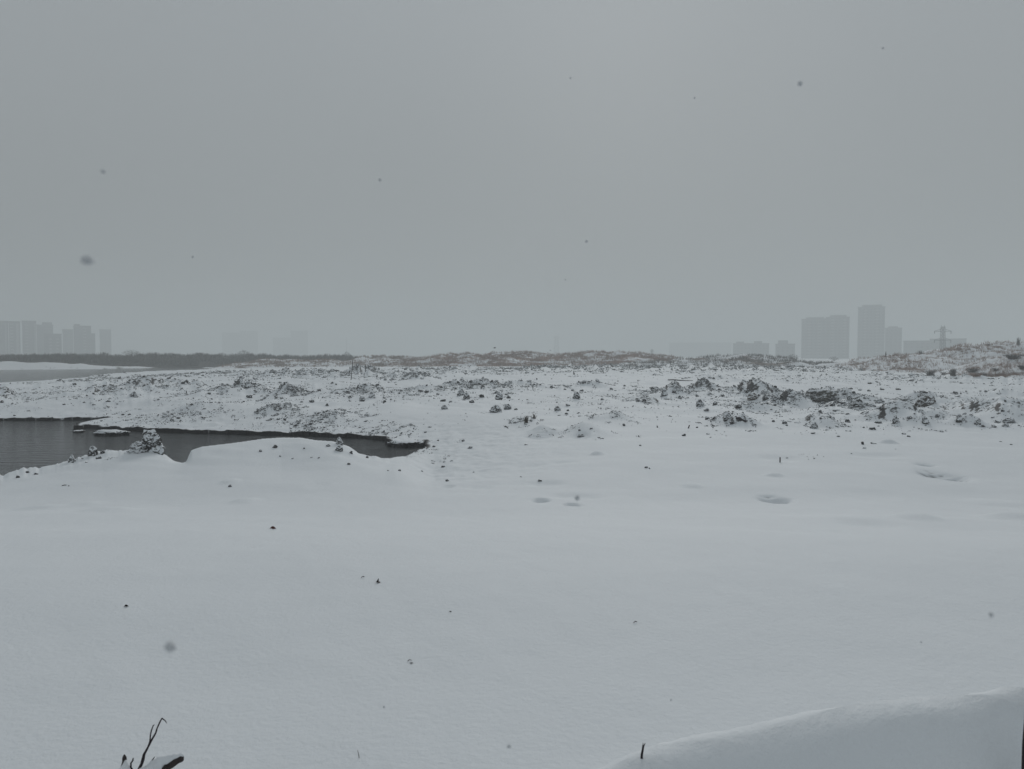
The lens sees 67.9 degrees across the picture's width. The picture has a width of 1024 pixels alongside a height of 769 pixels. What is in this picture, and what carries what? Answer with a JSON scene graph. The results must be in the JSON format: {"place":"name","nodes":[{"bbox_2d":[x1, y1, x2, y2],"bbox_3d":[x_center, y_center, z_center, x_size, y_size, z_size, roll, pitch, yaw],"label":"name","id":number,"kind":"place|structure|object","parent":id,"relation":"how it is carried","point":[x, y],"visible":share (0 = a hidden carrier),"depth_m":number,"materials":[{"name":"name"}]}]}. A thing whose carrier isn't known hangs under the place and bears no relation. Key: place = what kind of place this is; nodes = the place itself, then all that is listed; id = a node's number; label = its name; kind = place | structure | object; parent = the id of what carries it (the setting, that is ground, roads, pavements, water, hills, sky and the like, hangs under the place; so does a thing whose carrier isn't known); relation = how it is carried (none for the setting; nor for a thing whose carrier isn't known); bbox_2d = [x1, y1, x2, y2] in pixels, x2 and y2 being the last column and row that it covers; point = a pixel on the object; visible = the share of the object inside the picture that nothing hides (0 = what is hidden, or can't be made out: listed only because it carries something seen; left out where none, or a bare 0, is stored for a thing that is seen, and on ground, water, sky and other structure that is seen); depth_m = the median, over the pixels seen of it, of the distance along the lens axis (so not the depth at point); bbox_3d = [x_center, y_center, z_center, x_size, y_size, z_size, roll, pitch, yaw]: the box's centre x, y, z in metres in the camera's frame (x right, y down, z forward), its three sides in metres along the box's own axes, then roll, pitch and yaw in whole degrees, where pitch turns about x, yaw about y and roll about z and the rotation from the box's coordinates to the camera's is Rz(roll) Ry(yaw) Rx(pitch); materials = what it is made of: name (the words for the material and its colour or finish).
{"place":"outdoors","nodes":[
{"label":"outdoors","id":0,"kind":"place"},
{"bbox_2d":[81,256,94,264],"bbox_3d":[-0.233,-0.068,0.418,0.007,0.005,0.006,0,2,0],"label":"snowflake","id":1,"kind":"object","parent":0,"point":[86,260],"visible":1,"depth_m":0.42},
{"bbox_2d":[0,368,208,381],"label":"lake water","id":2,"kind":"structure","parent":0,"point":[19,375],"depth_m":147.50,"materials":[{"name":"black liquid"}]},
{"bbox_2d":[164,641,175,651],"bbox_3d":[-0.192,0.147,0.426,0.006,0.006,0.006,40,-31,-1],"label":"snowflake","id":3,"kind":"object","parent":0,"point":[169,646],"visible":1,"depth_m":0.42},
{"bbox_2d":[1,355,340,367],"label":"bank","id":4,"kind":"structure","parent":0,"point":[204,364],"depth_m":210.63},
{"bbox_2d":[0,352,409,365],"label":"scrub","id":5,"kind":"object","parent":4,"relation":"on","point":[107,359],"visible":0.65,"depth_m":217.06,"materials":[{"name":"brown plant"}]},
{"bbox_2d":[0,420,423,475],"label":"pond water","id":6,"kind":"structure","parent":0,"point":[28,444],"depth_m":28.14,"materials":[{"name":"black liquid"}]},
{"bbox_2d":[93,429,129,435],"bbox_3d":[-16.302,2.013,30.940,1.454,0.364,0.899,0,2,0],"label":"mud islet","id":7,"kind":"object","parent":6,"relation":"on","point":[113,432],"visible":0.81,"depth_m":30.69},
{"bbox_2d":[387,439,424,446],"bbox_3d":[-3.779,2.172,27.143,1.430,0.387,1.004,0,2,0],"label":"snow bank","id":8,"kind":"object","parent":6,"relation":"on","point":[407,443],"visible":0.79,"depth_m":26.83,"materials":[{"name":"white snow"}]},
{"bbox_2d":[0,357,1023,768],"bbox_3d":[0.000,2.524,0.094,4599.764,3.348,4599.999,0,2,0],"label":"ground","id":9,"kind":"structure","parent":0,"point":[794,609],"depth_m":6.02,"materials":[{"name":"white snow"}]},
{"bbox_2d":[0,321,8,355],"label":"apartment building","id":10,"kind":"structure","parent":9,"relation":"on","point":[4,345],"depth_m":740.45,"materials":[{"name":"concrete"}]},
{"bbox_2d":[8,321,20,354],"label":"apartment building","id":11,"kind":"structure","parent":9,"relation":"on","point":[14,340],"depth_m":728.85,"materials":[{"name":"concrete"}]},
{"bbox_2d":[11,325,20,354],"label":"window","id":12,"kind":"structure","parent":11,"relation":"in","point":[11,325],"depth_m":727.64,"materials":[{"name":"grey glass"}]},
{"bbox_2d":[22,321,36,354],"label":"apartment building","id":13,"kind":"structure","parent":9,"relation":"on","point":[29,343],"depth_m":748.69,"materials":[{"name":"concrete"}]},
{"bbox_2d":[22,323,36,354],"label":"window","id":14,"kind":"structure","parent":13,"relation":"in","point":[23,323],"depth_m":748.72,"materials":[{"name":"grey glass"}]},
{"bbox_2d":[36,322,52,354],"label":"apartment building","id":15,"kind":"structure","parent":9,"relation":"on","point":[44,328],"depth_m":757.63,"materials":[{"name":"concrete"}]},
{"bbox_2d":[38,326,50,354],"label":"window","id":16,"kind":"structure","parent":15,"relation":"in","point":[38,326],"depth_m":756.90,"materials":[{"name":"grey glass"}]},
{"bbox_2d":[44,334,61,354],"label":"apartment building","id":17,"kind":"structure","parent":9,"relation":"on","point":[52,343],"depth_m":689.08,"materials":[{"name":"concrete"}]},
{"bbox_2d":[46,336,59,354],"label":"window","id":18,"kind":"structure","parent":17,"relation":"in","point":[46,336],"depth_m":689.00,"materials":[{"name":"grey glass"}]},
{"bbox_2d":[62,329,73,354],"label":"apartment building","id":19,"kind":"structure","parent":9,"relation":"on","point":[68,341],"depth_m":808.83,"materials":[{"name":"grey paint"}]},
{"bbox_2d":[62,331,73,354],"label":"window","id":20,"kind":"structure","parent":19,"relation":"in","point":[62,331],"depth_m":809.76,"materials":[{"name":"grey glass"}]},
{"bbox_2d":[68,454,75,462],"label":"earth clod","id":21,"kind":"object","parent":9,"relation":"on","point":[71,459],"visible":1,"depth_m":17.33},
{"bbox_2d":[73,324,95,354],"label":"apartment building","id":22,"kind":"structure","parent":9,"relation":"on","point":[84,339],"depth_m":748.52,"materials":[{"name":"concrete"}]},
{"bbox_2d":[73,329,89,354],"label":"window","id":23,"kind":"structure","parent":22,"relation":"in","point":[73,329],"depth_m":749.45,"materials":[{"name":"grey glass"}]},
{"bbox_2d":[91,335,95,353],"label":"window","id":24,"kind":"structure","parent":22,"relation":"in","point":[91,335],"depth_m":748.36,"materials":[{"name":"grey glass"}]},
{"bbox_2d":[88,446,97,455],"bbox_3d":[-9.761,1.554,17.690,0.237,0.266,0.186,1,2,15],"label":"earth clod","id":25,"kind":"object","parent":9,"relation":"on","point":[92,450],"visible":1,"depth_m":17.63,"materials":[{"name":"grey soil"}]},
{"bbox_2d":[99,329,111,355],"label":"apartment building","id":26,"kind":"structure","parent":9,"relation":"on","point":[105,340],"depth_m":898.77,"materials":[{"name":"grey paint"}]},
{"bbox_2d":[99,331,111,354],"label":"window","id":27,"kind":"structure","parent":26,"relation":"in","point":[99,331],"depth_m":898.73,"materials":[{"name":"grey glass"}]},
{"bbox_2d":[129,391,137,396],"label":"earth clod","id":28,"kind":"object","parent":9,"relation":"on","point":[133,394],"visible":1,"depth_m":44.63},
{"bbox_2d":[126,441,146,453],"bbox_3d":[-8.832,1.485,17.901,0.461,0.305,0.370,0,2,0],"label":"snowy rock","id":29,"kind":"object","parent":9,"relation":"on","point":[136,447],"visible":1,"depth_m":17.81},
{"bbox_2d":[119,718,183,768],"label":"fallen bough","id":30,"kind":"object","parent":9,"relation":"on","point":[169,761],"visible":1,"depth_m":2.79,"materials":[{"name":"black wood"}]},
{"bbox_2d":[141,429,164,454],"bbox_3d":[-8.555,1.371,18.082,0.558,0.603,0.438,1,2,23],"label":"snowy rock","id":31,"kind":"object","parent":9,"relation":"on","point":[152,440],"visible":0.94,"depth_m":17.98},
{"bbox_2d":[222,331,257,356],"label":"apartment building","id":32,"kind":"structure","parent":9,"relation":"on","point":[236,343],"depth_m":1401.48,"materials":[{"name":"concrete"}]},
{"bbox_2d":[222,333,239,356],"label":"window","id":33,"kind":"structure","parent":32,"relation":"in","point":[222,333],"depth_m":1398.46,"materials":[{"name":"grey glass"}]},
{"bbox_2d":[241,332,256,353],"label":"window","id":34,"kind":"structure","parent":32,"relation":"in","point":[246,332],"depth_m":1404.96,"materials":[{"name":"grey glass"}]},
{"bbox_2d":[243,381,252,387],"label":"earth clod","id":35,"kind":"object","parent":9,"relation":"on","point":[247,384],"visible":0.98,"depth_m":50.28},
{"bbox_2d":[273,331,307,356],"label":"apartment building","id":36,"kind":"structure","parent":9,"relation":"on","point":[296,343],"depth_m":1407.88,"materials":[{"name":"concrete"}]},
{"bbox_2d":[274,343,290,353],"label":"window","id":37,"kind":"structure","parent":36,"relation":"in","point":[278,343],"depth_m":1398.80,"materials":[{"name":"grey glass"}]},
{"bbox_2d":[292,332,306,356],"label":"window","id":38,"kind":"structure","parent":36,"relation":"in","point":[294,332],"depth_m":1411.15,"materials":[{"name":"grey glass"}]},
{"bbox_2d":[209,354,422,368],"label":"hill","id":39,"kind":"structure","parent":9,"relation":"attached to","point":[330,364],"depth_m":194.64,"materials":[{"name":"brown plant"}]},
{"bbox_2d":[335,445,342,451],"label":"earth clod","id":40,"kind":"object","parent":9,"relation":"on","point":[339,448],"visible":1,"depth_m":18.70,"materials":[{"name":"grey soil"}]},
{"bbox_2d":[336,437,342,444],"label":"earth clod","id":41,"kind":"object","parent":9,"relation":"on","point":[339,441],"visible":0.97,"depth_m":19.38,"materials":[{"name":"grey soil"}]},
{"bbox_2d":[359,396,365,401],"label":"earth clod","id":42,"kind":"object","parent":9,"relation":"on","point":[362,398],"visible":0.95,"depth_m":43.45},
{"bbox_2d":[368,391,375,397],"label":"earth clod","id":43,"kind":"object","parent":9,"relation":"on","point":[371,394],"visible":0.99,"depth_m":45.12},
{"bbox_2d":[457,388,463,395],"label":"earth clod","id":44,"kind":"object","parent":9,"relation":"on","point":[460,392],"visible":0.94,"depth_m":46.99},
{"bbox_2d":[463,392,469,398],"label":"earth clod","id":45,"kind":"object","parent":9,"relation":"on","point":[466,395],"visible":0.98,"depth_m":45.24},
{"bbox_2d":[489,405,501,412],"bbox_3d":[-0.736,1.134,34.917,0.584,0.432,0.541,-1,2,-16],"label":"earth clod","id":46,"kind":"object","parent":9,"relation":"on","point":[495,409],"visible":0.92,"depth_m":34.77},
{"bbox_2d":[495,392,503,399],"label":"earth clod","id":47,"kind":"object","parent":9,"relation":"on","point":[498,396],"visible":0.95,"depth_m":44.12,"materials":[{"name":"grey soil"}]},
{"bbox_2d":[504,404,510,409],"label":"earth clod","id":48,"kind":"object","parent":9,"relation":"on","point":[507,407],"visible":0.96,"depth_m":37.60,"materials":[{"name":"grey soil"}]},
{"bbox_2d":[0,361,1023,463],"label":"rubble","id":49,"kind":"object","parent":9,"relation":"on","point":[287,387],"visible":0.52,"depth_m":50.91,"materials":[{"name":"grey stone"}]},
{"bbox_2d":[2,363,1023,463],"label":"earth crumbs","id":50,"kind":"object","parent":9,"relation":"on","point":[537,423],"visible":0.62,"depth_m":48.34,"materials":[{"name":"grey soil"}]},
{"bbox_2d":[572,392,579,398],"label":"earth clod","id":51,"kind":"object","parent":9,"relation":"on","point":[576,395],"visible":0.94,"depth_m":43.12,"materials":[{"name":"grey soil"}]},
{"bbox_2d":[640,743,645,758],"bbox_3d":[0.413,1.169,2.400,0.017,0.076,0.009,0,2,0],"label":"forked stalk","id":52,"kind":"object","parent":9,"relation":"on","point":[642,751],"visible":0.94,"depth_m":2.40,"materials":[{"name":"black plant"}]},
{"bbox_2d":[660,388,667,396],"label":"earth clod","id":53,"kind":"object","parent":9,"relation":"on","point":[664,392],"visible":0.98,"depth_m":46.49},
{"bbox_2d":[696,399,703,406],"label":"earth clod","id":54,"kind":"object","parent":9,"relation":"on","point":[699,402],"visible":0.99,"depth_m":37.23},
{"bbox_2d":[669,342,731,356],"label":"apartment building","id":55,"kind":"structure","parent":9,"relation":"on","point":[694,349],"depth_m":1378.84,"materials":[{"name":"grey paint"}]},
{"bbox_2d":[670,345,730,356],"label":"window","id":56,"kind":"structure","parent":55,"relation":"in","point":[670,345],"depth_m":1379.80,"materials":[{"name":"grey glass"}]},
{"bbox_2d":[608,353,838,366],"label":"hill","id":57,"kind":"structure","parent":9,"relation":"attached to","point":[751,358],"depth_m":171.13,"materials":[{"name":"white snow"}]},
{"bbox_2d":[723,412,730,420],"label":"earth clod","id":58,"kind":"object","parent":9,"relation":"on","point":[727,416],"visible":0.99,"depth_m":28.39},
{"bbox_2d":[733,341,768,355],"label":"apartment building","id":59,"kind":"structure","parent":9,"relation":"on","point":[757,347],"depth_m":779.13,"materials":[{"name":"grey paint"}]},
{"bbox_2d":[734,345,767,354],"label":"window","id":60,"kind":"structure","parent":59,"relation":"in","point":[734,345],"depth_m":779.12,"materials":[{"name":"grey glass"}]},
{"bbox_2d":[747,393,757,400],"bbox_3d":[13.412,0.680,42.407,0.628,0.452,0.526,0,2,0],"label":"earth clod","id":61,"kind":"object","parent":9,"relation":"on","point":[751,396],"visible":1,"depth_m":42.24,"materials":[{"name":"grey soil"}]},
{"bbox_2d":[771,394,778,400],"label":"earth clod","id":62,"kind":"object","parent":9,"relation":"on","point":[775,397],"visible":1,"depth_m":40.16,"materials":[{"name":"grey soil"}]},
{"bbox_2d":[775,340,794,357],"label":"apartment building","id":63,"kind":"structure","parent":9,"relation":"on","point":[784,348],"depth_m":719.66,"materials":[{"name":"grey paint"}]},
{"bbox_2d":[777,347,792,354],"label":"window","id":64,"kind":"structure","parent":63,"relation":"in","point":[777,347],"depth_m":720.04,"materials":[{"name":"grey glass"}]},
{"bbox_2d":[810,422,817,428],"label":"earth clod","id":65,"kind":"object","parent":9,"relation":"on","point":[814,425],"visible":0.96,"depth_m":27.36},
{"bbox_2d":[809,390,838,402],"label":"earth slab","id":66,"kind":"structure","parent":9,"relation":"on","point":[817,396],"depth_m":40.38,"materials":[{"name":"grey soil"}]},
{"bbox_2d":[801,315,849,358],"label":"apartment building","id":67,"kind":"structure","parent":9,"relation":"on","point":[826,338],"depth_m":774.11,"materials":[{"name":"grey paint"}]},
{"bbox_2d":[801,321,824,357],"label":"window","id":68,"kind":"structure","parent":67,"relation":"in","point":[803,321],"depth_m":778.93,"materials":[{"name":"grey glass"}]},
{"bbox_2d":[825,318,848,357],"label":"window","id":69,"kind":"structure","parent":67,"relation":"in","point":[827,318],"depth_m":767.23,"materials":[{"name":"grey glass"}]},
{"bbox_2d":[852,399,865,406],"bbox_3d":[15.845,0.854,34.677,0.647,0.417,0.466,1,3,35],"label":"earth clod","id":70,"kind":"object","parent":9,"relation":"on","point":[858,403],"visible":1,"depth_m":34.56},
{"bbox_2d":[857,305,884,358],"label":"apartment building","id":71,"kind":"structure","parent":9,"relation":"on","point":[871,332],"depth_m":758.63,"materials":[{"name":"grey paint"}]},
{"bbox_2d":[857,308,884,357],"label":"window","id":72,"kind":"structure","parent":71,"relation":"in","point":[860,308],"depth_m":758.66,"materials":[{"name":"grey glass"}]},
{"bbox_2d":[875,398,884,402],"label":"earth clod","id":73,"kind":"object","parent":9,"relation":"on","point":[880,400],"visible":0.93,"depth_m":39.64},
{"bbox_2d":[885,326,901,354],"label":"apartment building","id":74,"kind":"structure","parent":9,"relation":"on","point":[893,339],"depth_m":764.00,"materials":[{"name":"grey paint"}]},
{"bbox_2d":[886,329,900,354],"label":"window","id":75,"kind":"structure","parent":74,"relation":"in","point":[895,329],"depth_m":763.68,"materials":[{"name":"grey glass"}]},
{"bbox_2d":[892,416,899,423],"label":"earth clod","id":76,"kind":"object","parent":9,"relation":"on","point":[895,419],"visible":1,"depth_m":27.98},
{"bbox_2d":[914,393,935,406],"bbox_3d":[19.398,0.726,35.548,1.061,0.653,0.693,0,2,0],"label":"snowy boulder","id":77,"kind":"object","parent":9,"relation":"on","point":[925,400],"visible":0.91,"depth_m":35.35,"materials":[{"name":"white snow"}]},
{"bbox_2d":[921,416,929,423],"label":"earth clod","id":78,"kind":"object","parent":9,"relation":"on","point":[925,419],"visible":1,"depth_m":27.54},
{"bbox_2d":[921,369,936,375],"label":"bare shrub","id":79,"kind":"object","parent":9,"relation":"on","point":[928,373],"visible":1,"depth_m":83.50,"materials":[{"name":"plant"}]},
{"bbox_2d":[903,338,966,354],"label":"apartment building","id":80,"kind":"structure","parent":9,"relation":"on","point":[911,347],"depth_m":665.33,"materials":[{"name":"grey paint"}]},
{"bbox_2d":[903,343,927,354],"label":"window","id":81,"kind":"structure","parent":80,"relation":"in","point":[903,343],"depth_m":670.99,"materials":[{"name":"grey glass"}]},
{"bbox_2d":[931,342,964,347],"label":"window","id":82,"kind":"structure","parent":80,"relation":"in","point":[954,342],"depth_m":654.96,"materials":[{"name":"grey glass"}]},
{"bbox_2d":[934,325,950,348],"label":"power pylon","id":83,"kind":"object","parent":9,"relation":"on","point":[943,339],"visible":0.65,"depth_m":309.37,"materials":[{"name":"metal"}]},
{"bbox_2d":[948,368,955,375],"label":"bare shrub","id":84,"kind":"object","parent":9,"relation":"on","point":[953,373],"visible":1,"depth_m":77.92,"materials":[{"name":"grey plant"}]},
{"bbox_2d":[955,414,963,422],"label":"earth clod","id":85,"kind":"object","parent":9,"relation":"on","point":[959,418],"visible":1,"depth_m":27.54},
{"bbox_2d":[970,372,982,376],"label":"grass tuft","id":86,"kind":"object","parent":9,"relation":"on","point":[976,374],"visible":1,"depth_m":73.43,"materials":[{"name":"brown plant"}]},
{"bbox_2d":[974,418,980,424],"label":"earth clod","id":87,"kind":"object","parent":9,"relation":"on","point":[977,421],"visible":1,"depth_m":27.04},
{"bbox_2d":[1002,417,1015,422],"bbox_3d":[18.474,1.337,28.238,0.452,0.227,0.337,1,3,31],"label":"earth clod","id":88,"kind":"object","parent":9,"relation":"on","point":[1009,420],"visible":0.98,"depth_m":28.14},
{"bbox_2d":[1021,725,1023,768],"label":"dark post","id":89,"kind":"object","parent":9,"relation":"on","point":[1022,764],"visible":1,"depth_m":1.94,"materials":[{"name":"black plant"}]},
{"bbox_2d":[0,0,1023,356],"label":"sky","id":90,"kind":"structure","parent":0,"point":[254,141],"materials":[{"name":"grey"}]},
{"bbox_2d":[375,349,679,366],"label":"hill","id":91,"kind":"structure","parent":0,"point":[634,357],"depth_m":191.21,"materials":[{"name":"brown plant"}]},
{"bbox_2d":[811,340,1023,372],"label":"hill","id":92,"kind":"structure","parent":0,"point":[933,357],"depth_m":129.27,"materials":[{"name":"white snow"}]},
{"bbox_2d":[926,353,1023,378],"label":"hill","id":93,"kind":"structure","parent":0,"point":[1014,374],"depth_m":82.96,"materials":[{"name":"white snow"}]},
{"bbox_2d":[965,368,980,371],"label":"bare shrub","id":94,"kind":"object","parent":93,"relation":"on","point":[975,369],"visible":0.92,"depth_m":82.26,"materials":[{"name":"plant"}]},
{"bbox_2d":[1001,354,1023,358],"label":"bare shrub","id":95,"kind":"object","parent":93,"relation":"on","point":[1009,356],"visible":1,"depth_m":82.97,"materials":[{"name":"plant"}]}
]}

